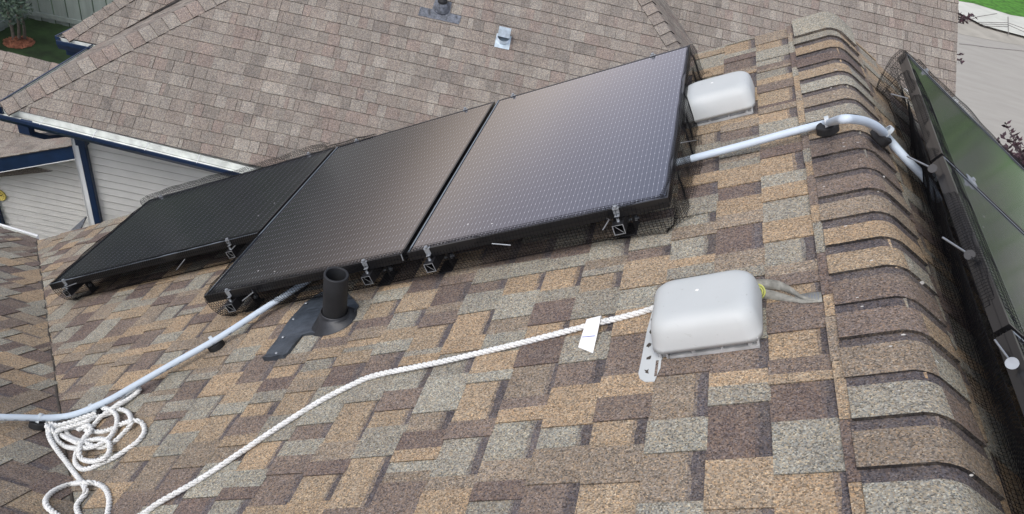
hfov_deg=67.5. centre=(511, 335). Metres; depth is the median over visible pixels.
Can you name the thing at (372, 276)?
mounting rail
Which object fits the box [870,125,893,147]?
conduit support
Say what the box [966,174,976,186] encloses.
clamp
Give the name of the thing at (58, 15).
fence
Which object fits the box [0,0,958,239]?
neighbour house
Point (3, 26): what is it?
fence
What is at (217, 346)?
conduit support
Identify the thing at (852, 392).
house
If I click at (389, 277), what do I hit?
rail foot
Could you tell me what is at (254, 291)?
clip
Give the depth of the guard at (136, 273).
4.03 m
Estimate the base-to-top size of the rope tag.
0.058 m
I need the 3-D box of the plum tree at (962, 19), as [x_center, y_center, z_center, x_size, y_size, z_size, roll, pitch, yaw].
[6.056,-3.141,13.456,1.111,5.375,0.374,39,47,25]
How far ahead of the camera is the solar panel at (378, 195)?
3.38 m
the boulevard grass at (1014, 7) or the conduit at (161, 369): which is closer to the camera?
the conduit at (161, 369)
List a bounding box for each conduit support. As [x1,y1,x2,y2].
[28,413,48,430]
[88,403,103,414]
[207,336,224,352]
[290,285,306,294]
[816,116,839,136]
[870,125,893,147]
[928,173,939,188]
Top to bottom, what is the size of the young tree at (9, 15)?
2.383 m
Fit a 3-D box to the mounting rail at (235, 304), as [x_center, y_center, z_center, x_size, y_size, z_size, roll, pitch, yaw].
[-0.987,-0.574,3.685,0.051,0.051,1.476,17,42,3]
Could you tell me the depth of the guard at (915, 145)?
2.02 m
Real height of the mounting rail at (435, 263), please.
0.051 m
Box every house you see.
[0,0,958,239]
[0,12,1023,513]
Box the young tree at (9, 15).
[0,0,33,39]
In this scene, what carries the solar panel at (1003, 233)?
attached to the rail
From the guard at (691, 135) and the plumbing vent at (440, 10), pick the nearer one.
the guard at (691, 135)
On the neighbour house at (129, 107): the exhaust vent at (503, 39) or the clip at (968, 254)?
the exhaust vent at (503, 39)
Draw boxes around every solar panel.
[49,147,335,289]
[204,101,495,302]
[407,45,690,260]
[897,51,1023,231]
[932,155,1023,338]
[996,329,1023,414]
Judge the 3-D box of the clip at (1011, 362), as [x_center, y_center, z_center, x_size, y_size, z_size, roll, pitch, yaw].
[1.015,0.032,1.572,0.024,0.027,0.094,17,42,3]
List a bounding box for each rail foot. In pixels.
[83,281,98,296]
[245,293,263,311]
[378,265,396,285]
[438,252,457,273]
[620,214,638,237]
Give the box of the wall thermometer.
[0,190,5,200]
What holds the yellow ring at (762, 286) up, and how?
hanging from the anchor strap
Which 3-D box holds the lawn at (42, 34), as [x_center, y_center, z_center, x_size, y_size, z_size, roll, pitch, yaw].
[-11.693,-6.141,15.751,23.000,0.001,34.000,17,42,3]
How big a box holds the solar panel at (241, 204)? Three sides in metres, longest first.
1.443 x 0.930 x 0.036 m
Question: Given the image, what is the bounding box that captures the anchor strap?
[756,279,821,302]
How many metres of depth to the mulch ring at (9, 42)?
16.06 m
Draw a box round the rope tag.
[578,316,602,352]
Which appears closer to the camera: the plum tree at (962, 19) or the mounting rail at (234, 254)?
the mounting rail at (234, 254)
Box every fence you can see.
[0,2,27,30]
[25,0,113,26]
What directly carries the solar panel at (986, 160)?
attached to the rail
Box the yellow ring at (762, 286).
[758,284,765,297]
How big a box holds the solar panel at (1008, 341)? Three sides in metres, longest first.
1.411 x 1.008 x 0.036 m
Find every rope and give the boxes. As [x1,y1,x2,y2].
[42,429,112,513]
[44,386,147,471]
[137,305,653,513]
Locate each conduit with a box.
[0,282,310,420]
[676,114,941,202]
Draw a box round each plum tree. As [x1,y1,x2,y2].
[957,53,964,63]
[958,10,977,23]
[997,120,1023,166]
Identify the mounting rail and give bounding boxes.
[62,283,83,296]
[224,295,246,311]
[225,243,245,258]
[361,267,383,284]
[423,254,444,272]
[612,215,629,235]
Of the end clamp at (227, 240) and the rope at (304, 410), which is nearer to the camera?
the rope at (304, 410)
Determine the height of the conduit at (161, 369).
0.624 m
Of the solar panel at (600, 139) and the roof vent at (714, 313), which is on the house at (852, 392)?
the roof vent at (714, 313)
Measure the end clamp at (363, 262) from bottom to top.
0.061 m
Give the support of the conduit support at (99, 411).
on the house at (852, 392)
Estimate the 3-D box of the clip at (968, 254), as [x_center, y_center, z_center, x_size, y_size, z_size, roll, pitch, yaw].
[1.111,-0.227,1.918,0.023,0.053,0.140,9,42,-6]
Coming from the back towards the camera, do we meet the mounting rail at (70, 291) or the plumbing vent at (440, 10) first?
the plumbing vent at (440, 10)
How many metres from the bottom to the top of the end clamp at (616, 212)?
0.061 m
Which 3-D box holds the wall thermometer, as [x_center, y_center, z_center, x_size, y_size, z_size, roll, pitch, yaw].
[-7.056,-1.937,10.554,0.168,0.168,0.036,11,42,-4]
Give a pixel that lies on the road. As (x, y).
(989, 92)
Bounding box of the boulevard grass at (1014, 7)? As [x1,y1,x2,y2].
[959,0,1023,16]
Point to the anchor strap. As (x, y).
(811, 297)
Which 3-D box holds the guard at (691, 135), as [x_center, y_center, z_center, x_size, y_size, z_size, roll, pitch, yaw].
[-0.206,-0.674,3.353,1.805,1.181,1.419,17,42,3]
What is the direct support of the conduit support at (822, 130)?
on the house at (852, 392)
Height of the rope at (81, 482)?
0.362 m
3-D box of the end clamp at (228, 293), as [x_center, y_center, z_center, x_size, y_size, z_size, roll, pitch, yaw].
[-1.158,-0.162,3.139,0.022,0.061,0.052,-26,55,-36]
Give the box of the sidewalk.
[958,1,1023,35]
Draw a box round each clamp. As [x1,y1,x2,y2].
[225,238,230,249]
[225,288,231,301]
[361,259,368,273]
[423,245,430,260]
[612,204,619,225]
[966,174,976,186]
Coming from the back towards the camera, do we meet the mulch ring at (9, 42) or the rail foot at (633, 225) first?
the mulch ring at (9, 42)
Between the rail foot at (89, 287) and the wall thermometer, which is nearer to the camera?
the rail foot at (89, 287)
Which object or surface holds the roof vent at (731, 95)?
on the house at (852, 392)
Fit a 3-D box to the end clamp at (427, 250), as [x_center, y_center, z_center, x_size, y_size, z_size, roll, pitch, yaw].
[-0.303,-0.295,2.773,0.022,0.061,0.052,-26,55,-36]
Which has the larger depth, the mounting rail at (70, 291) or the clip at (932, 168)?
the mounting rail at (70, 291)
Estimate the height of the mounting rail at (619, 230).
0.051 m
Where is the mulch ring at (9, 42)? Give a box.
[2,35,34,48]
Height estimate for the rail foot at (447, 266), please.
0.097 m
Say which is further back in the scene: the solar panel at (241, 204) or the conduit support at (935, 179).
the solar panel at (241, 204)
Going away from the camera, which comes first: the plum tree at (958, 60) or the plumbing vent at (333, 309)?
the plumbing vent at (333, 309)
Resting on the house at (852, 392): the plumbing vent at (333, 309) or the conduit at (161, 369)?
the plumbing vent at (333, 309)
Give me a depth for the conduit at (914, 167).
2.63 m
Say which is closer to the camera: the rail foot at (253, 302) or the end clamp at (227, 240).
the rail foot at (253, 302)
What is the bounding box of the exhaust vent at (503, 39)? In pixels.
[494,26,511,49]
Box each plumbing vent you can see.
[262,267,358,360]
[418,0,461,23]
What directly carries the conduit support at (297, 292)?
on the house at (852, 392)
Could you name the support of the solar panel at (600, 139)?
on the mounting rail at (619, 230)
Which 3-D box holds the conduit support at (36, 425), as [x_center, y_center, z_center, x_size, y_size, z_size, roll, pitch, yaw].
[-1.819,0.337,2.948,0.072,0.070,0.072,17,42,3]
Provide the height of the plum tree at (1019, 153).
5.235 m
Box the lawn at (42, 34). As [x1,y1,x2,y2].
[0,0,106,63]
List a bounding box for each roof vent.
[638,270,762,381]
[683,71,754,126]
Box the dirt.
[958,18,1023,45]
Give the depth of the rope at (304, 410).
2.36 m
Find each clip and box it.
[242,289,256,300]
[906,156,936,172]
[942,237,975,259]
[994,339,1018,368]
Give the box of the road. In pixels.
[955,1,1023,157]
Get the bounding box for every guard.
[50,134,374,299]
[204,44,708,315]
[875,50,1023,513]

